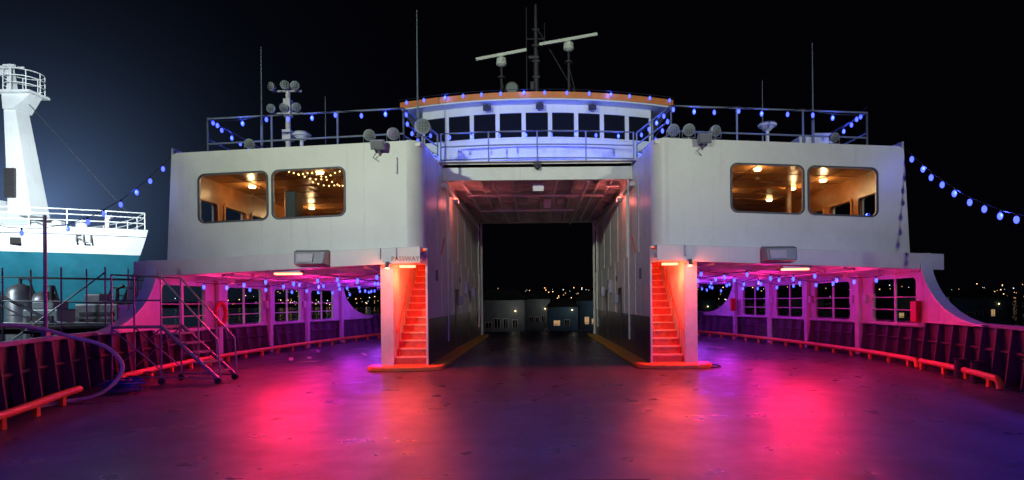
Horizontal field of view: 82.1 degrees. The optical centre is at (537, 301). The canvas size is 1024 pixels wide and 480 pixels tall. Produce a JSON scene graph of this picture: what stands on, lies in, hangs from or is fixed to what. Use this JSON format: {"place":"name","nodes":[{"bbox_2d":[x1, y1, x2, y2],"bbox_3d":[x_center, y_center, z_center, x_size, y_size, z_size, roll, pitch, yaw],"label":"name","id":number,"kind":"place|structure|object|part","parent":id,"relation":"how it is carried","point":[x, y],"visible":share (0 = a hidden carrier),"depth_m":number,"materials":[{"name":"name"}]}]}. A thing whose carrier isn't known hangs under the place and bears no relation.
{"place":"outdoors","nodes":[
{"label":"outdoors","id":0,"kind":"place"},
{"bbox_2d":[108,274,238,384],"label":"rolling staircase","id":1,"kind":"structure","parent":0,"point":[215,373],"depth_m":12.50,"materials":[{"name":"metal"}]},
{"bbox_2d":[325,100,325,144],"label":"whip antenna","id":2,"kind":"object","parent":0,"point":[325,121],"visible":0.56,"depth_m":17.49,"materials":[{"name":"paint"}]},
{"bbox_2d":[0,0,1023,302],"label":"sky","id":3,"kind":"structure","parent":0,"point":[128,83],"materials":[{"name":"black"}]},
{"bbox_2d":[162,286,1023,307],"bbox_3d":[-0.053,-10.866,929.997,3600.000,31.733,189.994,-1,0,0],"label":"hills","id":4,"kind":"structure","parent":0,"point":[355,300],"depth_m":901.92,"materials":[{"name":"black"}]},
{"bbox_2d":[162,300,1023,330],"bbox_3d":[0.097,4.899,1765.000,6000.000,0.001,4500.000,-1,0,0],"label":"water","id":5,"kind":"structure","parent":0,"point":[1016,308],"depth_m":267.47,"materials":[{"name":"black liquid"}]},
{"bbox_2d":[0,319,117,340],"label":"timber pier","id":6,"kind":"structure","parent":5,"relation":"in","point":[68,331],"depth_m":16.95,"materials":[{"name":"brown wood"}]},
{"bbox_2d":[0,293,1,340],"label":"storage tank","id":7,"kind":"object","parent":6,"relation":"on","point":[0,317],"visible":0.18,"depth_m":19.25,"materials":[{"name":"metal"}]},
{"bbox_2d":[5,278,34,340],"bbox_3d":[-17.047,0.362,19.400,0.778,2.300,0.790,-1,0,-40],"label":"storage tank","id":8,"kind":"object","parent":6,"relation":"on","point":[19,291],"visible":0.48,"depth_m":19.10,"materials":[{"name":"metal"}]},
{"bbox_2d":[32,285,59,300],"bbox_3d":[-16.146,0.478,19.300,0.778,2.050,0.790,-1,0,40],"label":"storage tank","id":9,"kind":"object","parent":6,"relation":"on","point":[37,296],"visible":0.19,"depth_m":19.09,"materials":[{"name":"metal"}]},
{"bbox_2d":[23,285,74,338],"bbox_3d":[-15.396,0.496,18.585,1.100,2.000,0.830,-1,0,0],"label":"machinery crate","id":10,"kind":"object","parent":6,"relation":"on","point":[67,314],"visible":0.4,"depth_m":18.30,"materials":[{"name":"paint"}]},
{"bbox_2d":[0,267,169,340],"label":"scaffolding","id":11,"kind":"object","parent":6,"relation":"on","point":[61,325],"visible":0.46,"depth_m":16.00,"materials":[{"name":"metal"}]},
{"bbox_2d":[75,284,132,323],"bbox_3d":[-13.196,0.478,18.038,1.300,1.995,0.925,-1,0,0],"label":"machinery crate","id":12,"kind":"object","parent":6,"relation":"on","point":[96,312],"visible":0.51,"depth_m":17.60,"materials":[{"name":"metal"}]},
{"bbox_2d":[109,287,140,301],"bbox_3d":[-14.231,0.496,20.500,1.770,1.966,1.100,-1,0,0],"label":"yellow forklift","id":13,"kind":"object","parent":6,"relation":"on","point":[126,292],"visible":0.02,"depth_m":20.11,"materials":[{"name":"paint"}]},
{"bbox_2d":[0,64,147,321],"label":"moored ship","id":14,"kind":"object","parent":5,"relation":"on","point":[79,248],"visible":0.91,"depth_m":35.98,"materials":[{"name":"teal paint"}]},
{"bbox_2d":[483,300,529,331],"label":"walls","id":15,"kind":"structure","parent":5,"relation":"in","point":[510,310],"depth_m":81.00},
{"bbox_2d":[485,319,516,327],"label":"dark windows","id":16,"kind":"structure","parent":15,"relation":"attached to","point":[506,323],"depth_m":80.98,"materials":[{"name":"black glass"}]},
{"bbox_2d":[485,318,517,327],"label":"window frames","id":17,"kind":"structure","parent":15,"relation":"attached to","point":[500,323],"depth_m":80.95,"materials":[{"name":"white paint"}]},
{"bbox_2d":[483,326,520,331],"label":"porch rail","id":18,"kind":"object","parent":15,"relation":"attached to","point":[499,326],"visible":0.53,"depth_m":80.25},
{"bbox_2d":[480,289,526,299],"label":"roof","id":19,"kind":"structure","parent":15,"relation":"on","point":[502,294],"depth_m":82.56,"materials":[{"name":"black"}]},
{"bbox_2d":[0,91,1023,479],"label":"ferry boat","id":20,"kind":"object","parent":5,"relation":"on","point":[422,377],"visible":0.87,"depth_m":15.00,"materials":[{"name":"paint"}]},
{"bbox_2d":[20,215,50,336],"bbox_3d":[-9.856,0.594,11.460,1.750,4.400,0.139,-1,0,35],"label":"steel pole","id":21,"kind":"object","parent":20,"relation":"attached to","point":[45,305],"visible":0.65,"depth_m":10.98,"materials":[{"name":"metal"}]},
{"bbox_2d":[0,323,124,407],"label":"pale hose","id":22,"kind":"object","parent":20,"relation":"on","point":[100,344],"visible":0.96,"depth_m":10.47,"materials":[{"name":"white rubber"}]},
{"bbox_2d":[0,156,170,235],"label":"blue string lights","id":23,"kind":"object","parent":20,"relation":"attached to","point":[21,232],"visible":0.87,"depth_m":14.29,"materials":[{"name":"blue glass"}]},
{"bbox_2d":[99,377,145,392],"bbox_3d":[-8.079,1.638,11.446,0.761,0.245,0.638,-1,0,0],"label":"blue rope pile","id":24,"kind":"object","parent":20,"relation":"on","point":[120,384],"visible":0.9,"depth_m":11.32,"materials":[{"name":"blue fabric"}]},
{"bbox_3d":[-9.202,-2.223,16.310,0.030,1.300,1.380,-1,0,0],"label":"cabin window frame","id":25,"kind":"part","parent":20,"relation":"part of","materials":[{"name":"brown wood"}]},
{"bbox_2d":[214,301,227,326],"bbox_3d":[-9.430,0.370,17.530,0.120,0.780,0.660,-1,0,0],"label":"life ring","id":26,"kind":"object","parent":20,"relation":"attached to","point":[225,310],"visible":0.88,"depth_m":17.50,"materials":[{"name":"red paint"}]},
{"bbox_2d":[207,113,256,148],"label":"blue string lights","id":27,"kind":"object","parent":20,"relation":"attached to","point":[221,131],"visible":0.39,"depth_m":16.32,"materials":[{"name":"blue plastic"}]},
{"bbox_2d":[229,273,234,283],"bbox_3d":[-8.256,-0.622,15.900,0.140,0.300,0.140,-1,0,0],"label":"bay wash lamp","id":28,"kind":"object","parent":20,"relation":"attached to","point":[231,280],"visible":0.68,"depth_m":15.85,"materials":[{"name":"paint"}]},
{"bbox_3d":[-9.202,-2.223,17.960,0.030,1.300,1.380,-1,0,0],"label":"cabin window frame","id":29,"kind":"part","parent":20,"relation":"part of","materials":[{"name":"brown wood"}]},
{"bbox_2d":[244,139,254,148],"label":"deck floodlight","id":30,"kind":"object","parent":20,"relation":"on","point":[249,143],"visible":0.97,"depth_m":15.11,"materials":[{"name":"paint"}]},
{"bbox_3d":[-9.202,-2.223,19.610,0.030,1.300,1.380,-1,0,0],"label":"cabin window frame","id":31,"kind":"part","parent":20,"relation":"part of","materials":[{"name":"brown wood"}]},
{"bbox_2d":[260,57,262,147],"bbox_3d":[-7.501,-5.379,16.000,0.120,3.100,0.120,-1,0,0],"label":"whip antenna","id":32,"kind":"object","parent":20,"relation":"on","point":[261,128],"visible":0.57,"depth_m":15.98,"materials":[{"name":"paint"}]},
{"bbox_2d":[266,80,301,146],"bbox_3d":[-7.258,-5.080,16.929,0.978,2.498,0.342,-1,0,0],"label":"lamp cluster mast","id":33,"kind":"object","parent":20,"relation":"on","point":[287,106],"visible":0.98,"depth_m":16.85,"materials":[{"name":"grey metal"}]},
{"bbox_2d":[194,272,379,289],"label":"blue string lights","id":34,"kind":"object","parent":20,"relation":"attached to","point":[293,282],"visible":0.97,"depth_m":16.27,"materials":[{"name":"blue glass"}]},
{"bbox_2d":[272,270,303,274],"bbox_3d":[-6.307,-0.726,14.900,0.720,0.110,0.240,-1,0,0],"label":"red floodlamp","id":35,"kind":"object","parent":20,"relation":"attached to","point":[287,272],"visible":1,"depth_m":14.78,"materials":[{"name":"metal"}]},
{"bbox_2d":[292,131,311,145],"bbox_3d":[-6.641,-4.322,16.600,0.512,0.970,0.520,-1,0,0],"label":"mushroom antenna","id":36,"kind":"object","parent":20,"relation":"on","point":[301,134],"visible":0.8,"depth_m":16.47,"materials":[{"name":"white paint"}]},
{"bbox_2d":[238,277,378,291],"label":"blue string lights","id":37,"kind":"object","parent":20,"relation":"attached to","point":[283,285],"visible":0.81,"depth_m":18.42,"materials":[{"name":"black rubber"}]},
{"bbox_2d":[294,250,328,265],"bbox_3d":[-5.580,-1.079,14.475,0.834,0.393,0.310,-1,0,0],"label":"floodlight","id":38,"kind":"object","parent":20,"relation":"attached to","point":[311,257],"visible":1,"depth_m":14.39,"materials":[{"name":"metal"}]},
{"bbox_2d":[210,107,436,137],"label":"blue string lights","id":39,"kind":"object","parent":20,"relation":"attached to","point":[312,119],"visible":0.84,"depth_m":15.54,"materials":[{"name":"black rubber"}]},
{"bbox_2d":[279,281,379,293],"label":"blue string lights","id":40,"kind":"object","parent":20,"relation":"attached to","point":[323,286],"visible":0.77,"depth_m":20.77,"materials":[{"name":"black rubber"}]},
{"bbox_2d":[313,284,378,293],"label":"blue string lights","id":41,"kind":"object","parent":20,"relation":"attached to","point":[340,286],"visible":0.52,"depth_m":23.16,"materials":[{"name":"blue glass"}]},
{"bbox_2d":[344,286,375,295],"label":"blue string lights","id":42,"kind":"object","parent":20,"relation":"attached to","point":[359,290],"visible":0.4,"depth_m":25.50,"materials":[{"name":"black plastic"}]},
{"bbox_2d":[363,129,375,142],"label":"deck floodlight","id":43,"kind":"object","parent":20,"relation":"on","point":[368,134],"visible":0.9,"depth_m":15.10,"materials":[{"name":"paint"}]},
{"bbox_2d":[370,139,384,161],"bbox_3d":[-4.006,-3.815,14.846,0.340,0.523,0.372,-1,0,0],"label":"square floodlight","id":44,"kind":"object","parent":20,"relation":"attached to","point":[378,145],"visible":1,"depth_m":14.71,"materials":[{"name":"metal"}]},
{"bbox_2d":[386,127,399,141],"bbox_3d":[-3.710,-4.234,15.192,0.351,0.467,0.262,-1,0,0],"label":"deck floodlight","id":45,"kind":"object","parent":20,"relation":"on","point":[392,133],"visible":0.96,"depth_m":15.10,"materials":[{"name":"paint"}]},
{"bbox_2d":[384,262,415,269],"bbox_3d":[-3.537,-0.883,14.911,0.372,0.202,0.953,-1,0,40],"label":"stair lamp","id":46,"kind":"object","parent":20,"relation":"attached to","point":[387,266],"visible":1,"depth_m":15.10,"materials":[{"name":"white plastic"}]},
{"bbox_2d":[416,10,418,137],"bbox_3d":[-3.662,-6.490,18.000,0.120,4.850,0.120,-1,0,0],"label":"whip antenna","id":47,"kind":"object","parent":20,"relation":"on","point":[417,116],"visible":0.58,"depth_m":17.98,"materials":[{"name":"paint"}]},
{"bbox_2d":[402,111,438,159],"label":"blue string lights","id":48,"kind":"object","parent":20,"relation":"attached to","point":[412,131],"visible":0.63,"depth_m":16.07,"materials":[{"name":"blue glass"}]},
{"bbox_2d":[414,118,430,137],"bbox_3d":[-3.094,-4.619,15.969,0.461,0.636,0.314,-1,0,0],"label":"deck floodlight","id":49,"kind":"object","parent":20,"relation":"attached to","point":[422,126],"visible":0.99,"depth_m":15.83,"materials":[{"name":"paint"}]},
{"bbox_2d":[453,198,458,203],"bbox_3d":[-2.702,-3.349,19.625,0.160,0.150,0.150,-1,0,0],"label":"tunnel red lamp","id":50,"kind":"object","parent":20,"relation":"attached to","point":[455,200],"visible":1,"depth_m":19.55,"materials":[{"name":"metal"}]},
{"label":"casing doors","id":51,"kind":"part","parent":20,"relation":"part of","materials":[{"name":"paint"}]},
{"bbox_2d":[483,104,490,110],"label":"eave floodlight","id":52,"kind":"object","parent":20,"relation":"on","point":[487,107],"visible":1,"depth_m":19.49,"materials":[{"name":"metal"}]},
{"bbox_2d":[476,48,526,91],"bbox_3d":[-1.327,-8.142,21.974,1.915,2.716,0.451,-1,0,0],"label":"radar antenna","id":53,"kind":"object","parent":20,"relation":"on","point":[501,63],"visible":0.9,"depth_m":21.95,"materials":[{"name":"metal"}]},
{"bbox_2d":[505,82,517,91],"bbox_3d":[-0.921,-7.437,21.670,0.480,1.290,0.160,-1,0,0],"label":"round searchlight","id":54,"kind":"object","parent":20,"relation":"on","point":[511,85],"visible":0.51,"depth_m":21.59,"materials":[{"name":"metal"}]},
{"bbox_2d":[398,89,673,104],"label":"blue string lights","id":55,"kind":"object","parent":20,"relation":"attached to","point":[544,92],"visible":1,"depth_m":19.27,"materials":[{"name":"blue glass"}]},
{"bbox_2d":[533,162,540,169],"bbox_3d":[0.010,-4.180,18.178,0.240,0.240,0.223,-1,0,0],"label":"security camera","id":56,"kind":"object","parent":20,"relation":"attached to","point":[537,165],"visible":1,"depth_m":18.13,"materials":[{"name":"metal"}]},
{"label":"pilothouse windows","id":57,"kind":"part","parent":20,"relation":"part of","materials":[{"name":"black glass"}]},
{"bbox_2d":[441,130,633,139],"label":"blue string lights","id":58,"kind":"object","parent":20,"relation":"attached to","point":[525,135],"visible":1,"depth_m":18.06,"materials":[{"name":"black rubber"}]},
{"bbox_2d":[536,103,543,108],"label":"eave floodlight","id":59,"kind":"object","parent":20,"relation":"on","point":[539,105],"visible":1,"depth_m":19.34,"materials":[{"name":"metal"}]},
{"bbox_2d":[526,4,574,91],"bbox_3d":[0.833,-9.054,22.375,2.493,4.509,0.350,-1,0,0],"label":"radar mast","id":60,"kind":"object","parent":20,"relation":"on","point":[534,60],"visible":0.73,"depth_m":22.34,"materials":[{"name":"metal"}]},
{"bbox_2d":[539,32,597,91],"bbox_3d":[1.190,-8.452,21.974,2.210,3.287,0.451,-1,0,0],"label":"radar antenna","id":61,"kind":"object","parent":20,"relation":"on","point":[568,48],"visible":0.91,"depth_m":21.95,"materials":[{"name":"metal"}]},
{"bbox_2d":[588,104,595,109],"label":"eave floodlight","id":62,"kind":"object","parent":20,"relation":"on","point":[591,106],"visible":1,"depth_m":19.52,"materials":[{"name":"metal"}]},
{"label":"casing doors","id":63,"kind":"part","parent":20,"relation":"part of","materials":[{"name":"paint"}]},
{"bbox_2d":[636,108,671,156],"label":"blue string lights","id":64,"kind":"object","parent":20,"relation":"attached to","point":[662,129],"visible":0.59,"depth_m":16.05,"materials":[{"name":"black rubber"}]},
{"bbox_2d":[666,124,679,137],"bbox_3d":[3.509,-4.331,15.188,0.351,0.464,0.269,-1,0,0],"label":"deck floodlight","id":65,"kind":"object","parent":20,"relation":"on","point":[672,130],"visible":0.97,"depth_m":15.10,"materials":[{"name":"paint"}]},
{"bbox_2d":[662,259,692,266],"bbox_3d":[3.619,-0.951,14.911,0.372,0.202,0.953,-1,0,-40],"label":"stair lamp","id":66,"kind":"object","parent":20,"relation":"attached to","point":[690,263],"visible":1,"depth_m":14.56,"materials":[{"name":"white"}]},
{"bbox_2d":[682,123,695,138],"bbox_3d":[3.909,-4.335,15.194,0.351,0.465,0.258,-1,0,0],"label":"deck floodlight","id":67,"kind":"object","parent":20,"relation":"on","point":[689,129],"visible":0.98,"depth_m":15.10,"materials":[{"name":"paint"}]},
{"bbox_2d":[697,133,711,155],"bbox_3d":[4.212,-3.973,14.846,0.340,0.523,0.372,-1,0,0],"label":"square floodlight","id":68,"kind":"object","parent":20,"relation":"attached to","point":[703,138],"visible":1,"depth_m":14.71,"materials":[{"name":"metal"}]},
{"bbox_2d":[709,125,721,139],"bbox_3d":[4.589,-4.317,15.186,0.329,0.434,0.250,-1,0,0],"label":"deck floodlight","id":69,"kind":"object","parent":20,"relation":"attached to","point":[715,130],"visible":0.91,"depth_m":15.10,"materials":[{"name":"paint"}]},
{"bbox_2d":[697,280,762,289],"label":"blue string lights","id":70,"kind":"object","parent":20,"relation":"attached to","point":[729,285],"visible":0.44,"depth_m":23.17,"materials":[{"name":"black rubber"}]},
{"bbox_2d":[730,298,735,310],"bbox_3d":[8.425,0.145,25.300,0.200,0.550,0.200,-1,0,0],"label":"fire extinguisher box","id":71,"kind":"object","parent":20,"relation":"attached to","point":[732,304],"visible":1,"depth_m":25.20,"materials":[{"name":"red paint"}]},
{"bbox_2d":[637,105,857,136],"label":"blue string lights","id":72,"kind":"object","parent":20,"relation":"attached to","point":[761,114],"visible":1,"depth_m":15.54,"materials":[{"name":"black rubber"}]},
{"bbox_2d":[698,277,797,288],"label":"blue string lights","id":73,"kind":"object","parent":20,"relation":"attached to","point":[793,285],"visible":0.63,"depth_m":20.83,"materials":[{"name":"blue glass"}]},
{"bbox_2d":[762,83,763,140],"bbox_3d":[6.601,-5.213,17.200,0.120,2.500,0.120,-1,0,0],"label":"whip antenna","id":74,"kind":"object","parent":20,"relation":"on","point":[762,111],"visible":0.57,"depth_m":17.19,"materials":[{"name":"paint"}]},
{"bbox_2d":[758,121,776,141],"bbox_3d":[6.507,-4.522,16.600,0.512,1.120,0.520,-1,0,0],"label":"mushroom antenna","id":75,"kind":"object","parent":20,"relation":"on","point":[766,126],"visible":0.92,"depth_m":16.49,"materials":[{"name":"white paint"}]},
{"bbox_2d":[697,274,839,286],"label":"blue string lights","id":76,"kind":"object","parent":20,"relation":"attached to","point":[758,282],"visible":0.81,"depth_m":18.44,"materials":[{"name":"blue glass"}]},
{"bbox_2d":[761,246,796,261],"bbox_3d":[5.989,-1.175,14.475,0.834,0.393,0.310,-1,0,0],"label":"loudspeaker box","id":77,"kind":"object","parent":20,"relation":"attached to","point":[778,253],"visible":1,"depth_m":14.39,"materials":[{"name":"metal"}]},
{"bbox_2d":[697,269,881,283],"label":"blue string lights","id":78,"kind":"object","parent":20,"relation":"attached to","point":[814,276],"visible":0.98,"depth_m":16.25,"materials":[{"name":"black rubber"}]},
{"bbox_2d":[779,266,810,270],"bbox_3d":[6.542,-0.842,14.900,0.720,0.110,0.240,-1,0,0],"label":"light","id":79,"kind":"object","parent":20,"relation":"attached to","point":[786,268],"visible":1,"depth_m":14.80,"materials":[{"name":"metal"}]},
{"bbox_2d":[811,43,814,142],"bbox_3d":[7.598,-5.547,16.200,0.120,3.150,0.120,-1,0,0],"label":"whip antenna","id":80,"kind":"object","parent":20,"relation":"on","point":[812,129],"visible":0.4,"depth_m":16.18,"materials":[{"name":"paint"}]},
{"bbox_3d":[9.258,-2.398,19.610,0.030,1.300,1.380,-1,0,0],"label":"cabin window frame","id":81,"kind":"part","parent":20,"relation":"part of","materials":[{"name":"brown wood"}]},
{"bbox_2d":[829,132,839,143],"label":"deck floodlight","id":82,"kind":"object","parent":20,"relation":"on","point":[834,138],"visible":0.96,"depth_m":15.11,"materials":[{"name":"paint"}]},
{"bbox_3d":[9.258,-2.398,17.960,0.030,1.300,1.380,-1,0,0],"label":"cabin window frame","id":83,"kind":"part","parent":20,"relation":"part of","materials":[{"name":"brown wood"}]},
{"bbox_2d":[843,267,847,277],"bbox_3d":[8.343,-0.779,15.900,0.140,0.300,0.140,-1,0,0],"label":"bay wash lamp","id":84,"kind":"object","parent":20,"relation":"attached to","point":[845,274],"visible":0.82,"depth_m":15.85,"materials":[{"name":"paint"}]},
{"bbox_2d":[837,107,866,133],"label":"blue string lights","id":85,"kind":"object","parent":20,"relation":"attached to","point":[851,124],"visible":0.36,"depth_m":16.24,"materials":[{"name":"black rubber"}]},
{"bbox_3d":[9.258,-2.398,16.310,0.030,1.300,1.380,-1,0,0],"label":"cabin window frame","id":86,"kind":"part","parent":20,"relation":"part of","materials":[{"name":"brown wood"}]},
{"bbox_2d":[910,301,920,321],"bbox_3d":[9.574,0.259,14.855,0.140,0.540,0.250,-1,0,0],"label":"fire extinguisher box","id":87,"kind":"object","parent":20,"relation":"attached to","point":[915,311],"visible":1,"depth_m":14.76,"materials":[{"name":"red paint"}]},
{"bbox_2d":[917,306,920,317],"bbox_3d":[9.574,0.259,14.734,0.100,0.300,0.009,-1,0,0],"label":"door panel","id":88,"kind":"structure","parent":87,"relation":"in","point":[918,307],"depth_m":14.73,"materials":[{"name":"red metal"}]},
{"bbox_2d":[906,149,1023,223],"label":"blue string lights","id":89,"kind":"object","parent":20,"relation":"attached to","point":[1016,219],"visible":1,"depth_m":12.89,"materials":[{"name":"blue glass"}]},
{"bbox_2d":[944,358,993,382],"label":"mooring bitts","id":90,"kind":"object","parent":20,"relation":"on","point":[959,363],"visible":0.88,"depth_m":11.97,"materials":[{"name":"metal"}]},
{"bbox_2d":[525,299,549,329],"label":"walls","id":91,"kind":"structure","parent":5,"relation":"in","point":[535,307],"depth_m":103.00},
{"bbox_2d":[529,316,544,321],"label":"dark windows","id":92,"kind":"structure","parent":91,"relation":"attached to","point":[536,319],"depth_m":102.98,"materials":[{"name":"black glass"}]},
{"bbox_2d":[531,315,544,321],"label":"window frames","id":93,"kind":"structure","parent":91,"relation":"attached to","point":[537,318],"depth_m":102.95,"materials":[{"name":"white paint"}]},
{"bbox_2d":[525,290,551,298],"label":"roof","id":94,"kind":"structure","parent":91,"relation":"on","point":[536,294],"depth_m":104.24,"materials":[{"name":"black"}]},
{"bbox_2d":[544,307,582,330],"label":"walls","id":95,"kind":"structure","parent":5,"relation":"in","point":[561,314],"depth_m":87.00,"materials":[{"name":"blue"}]},
{"bbox_2d":[546,298,579,306],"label":"roof","id":96,"kind":"structure","parent":95,"relation":"on","point":[566,302],"depth_m":88.29,"materials":[{"name":"black"}]},
{"bbox_2d":[576,301,592,330],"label":"walls","id":97,"kind":"structure","parent":5,"relation":"in","point":[585,308],"depth_m":91.00,"materials":[{"name":"blue paint"}]},
{"bbox_2d":[575,291,592,300],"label":"roof","id":98,"kind":"structure","parent":97,"relation":"on","point":[585,296],"depth_m":92.35,"materials":[{"name":"black"}]},
{"bbox_2d":[585,317,592,323],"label":"lit windows","id":99,"kind":"structure","parent":97,"relation":"attached to","point":[586,320],"depth_m":90.98,"materials":[{"name":"yellow glass"}]},
{"bbox_2d":[697,299,716,310],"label":"walls","id":100,"kind":"structure","parent":5,"relation":"in","point":[703,304],"depth_m":113.00,"materials":[{"name":"blue"}]},
{"bbox_2d":[697,291,717,298],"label":"roof","id":101,"kind":"structure","parent":100,"relation":"on","point":[703,295],"depth_m":114.63,"materials":[{"name":"black"}]},
{"bbox_2d":[765,297,823,316],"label":"walls","id":102,"kind":"structure","parent":5,"relation":"in","point":[794,302],"depth_m":120.00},
{"bbox_2d":[763,290,824,297],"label":"roof","id":103,"kind":"structure","parent":102,"relation":"on","point":[785,293],"depth_m":121.86,"materials":[{"name":"black"}]},
{"bbox_2d":[876,297,948,320],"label":"walls","id":104,"kind":"structure","parent":5,"relation":"in","point":[888,303],"depth_m":108.17,"materials":[{"name":"black"}]},
{"bbox_2d":[876,289,950,296],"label":"roof","id":105,"kind":"structure","parent":104,"relation":"on","point":[900,292],"depth_m":109.58,"materials":[{"name":"black"}]},
{"bbox_2d":[949,297,1014,322],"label":"walls","id":106,"kind":"structure","parent":5,"relation":"in","point":[966,305],"depth_m":111.00,"materials":[{"name":"black"}]},
{"bbox_2d":[942,289,1008,297],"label":"roof","id":107,"kind":"structure","parent":106,"relation":"on","point":[981,293],"depth_m":112.77,"materials":[{"name":"black"}]},
{"bbox_2d":[962,309,1002,315],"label":"dark windows","id":108,"kind":"structure","parent":106,"relation":"attached to","point":[1000,313],"depth_m":110.98,"materials":[{"name":"black glass"}]},
{"bbox_2d":[967,309,1002,316],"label":"window frames","id":109,"kind":"structure","parent":106,"relation":"attached to","point":[985,313],"depth_m":110.95,"materials":[{"name":"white paint"}]}
]}

